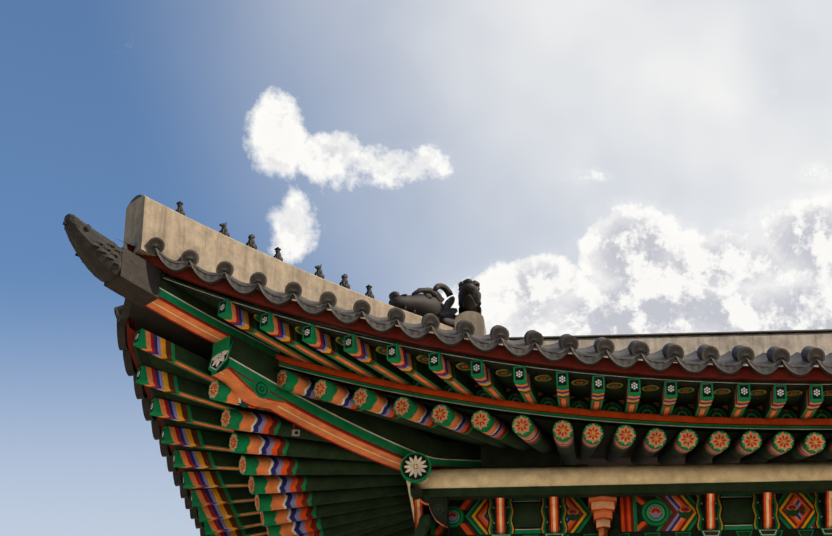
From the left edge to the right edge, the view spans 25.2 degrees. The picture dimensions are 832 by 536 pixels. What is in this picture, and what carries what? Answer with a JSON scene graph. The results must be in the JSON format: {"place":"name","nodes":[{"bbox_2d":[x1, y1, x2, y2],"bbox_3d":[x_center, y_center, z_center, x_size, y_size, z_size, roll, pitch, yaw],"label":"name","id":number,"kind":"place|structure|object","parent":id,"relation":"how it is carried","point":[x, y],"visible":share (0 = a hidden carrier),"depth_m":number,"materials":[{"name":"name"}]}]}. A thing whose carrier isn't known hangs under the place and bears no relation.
{"place":"outdoors","nodes":[
{"label":"outdoors","id":0,"kind":"place"},
{"bbox_2d":[0,0,831,535],"label":"sky","id":1,"kind":"structure","parent":0,"point":[597,167],"materials":[{"name":"blue"}]},
{"bbox_2d":[115,238,818,523],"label":"roof slab","id":2,"kind":"structure","parent":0,"point":[149,320],"depth_m":19.47,"materials":[{"name":"wood"}]},
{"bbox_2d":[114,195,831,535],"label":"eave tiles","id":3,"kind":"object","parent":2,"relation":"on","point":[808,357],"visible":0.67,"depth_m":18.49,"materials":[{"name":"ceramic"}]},
{"bbox_2d":[123,195,831,366],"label":"plaster ridges","id":4,"kind":"object","parent":2,"relation":"on","point":[147,219],"visible":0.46,"depth_m":19.71,"materials":[{"name":"beige paint"}]},
{"bbox_2d":[175,201,481,327],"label":"roof figurines","id":5,"kind":"object","parent":4,"relation":"on","point":[429,300],"visible":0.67,"depth_m":21.22},
{"bbox_2d":[126,244,831,535],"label":"roof eaves","id":6,"kind":"object","parent":2,"relation":"on","point":[249,471],"visible":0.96,"depth_m":19.23,"materials":[{"name":"paint"}]},
{"bbox_2d":[145,273,480,470],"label":"hip rafters","id":7,"kind":"object","parent":6,"relation":"on","point":[243,364],"visible":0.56,"depth_m":19.33,"materials":[{"name":"paint"}]},
{"bbox_2d":[63,213,160,307],"bbox_3d":[-3.058,-0.094,18.487,1.060,0.640,0.369,22,-34,-36],"label":"dragon head ornament","id":8,"kind":"object","parent":7,"relation":"on","point":[125,273],"visible":1,"depth_m":18.38,"materials":[{"name":"grey ceramic"}]},
{"bbox_2d":[291,422,299,435],"bbox_3d":[-1.252,1.672,19.416,0.070,0.201,0.214,5,-27,-9],"label":"security camera","id":9,"kind":"object","parent":7,"relation":"attached to","point":[295,432],"visible":0.98,"depth_m":19.33,"materials":[{"name":"metal"}]},
{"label":"hall columns","id":10,"kind":"object","parent":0,"visible":0},
{"bbox_2d":[400,443,831,535],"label":"purlins brackets","id":11,"kind":"object","parent":10,"relation":"on","point":[509,491],"visible":1,"depth_m":20.19,"materials":[{"name":"paint"}]}
]}

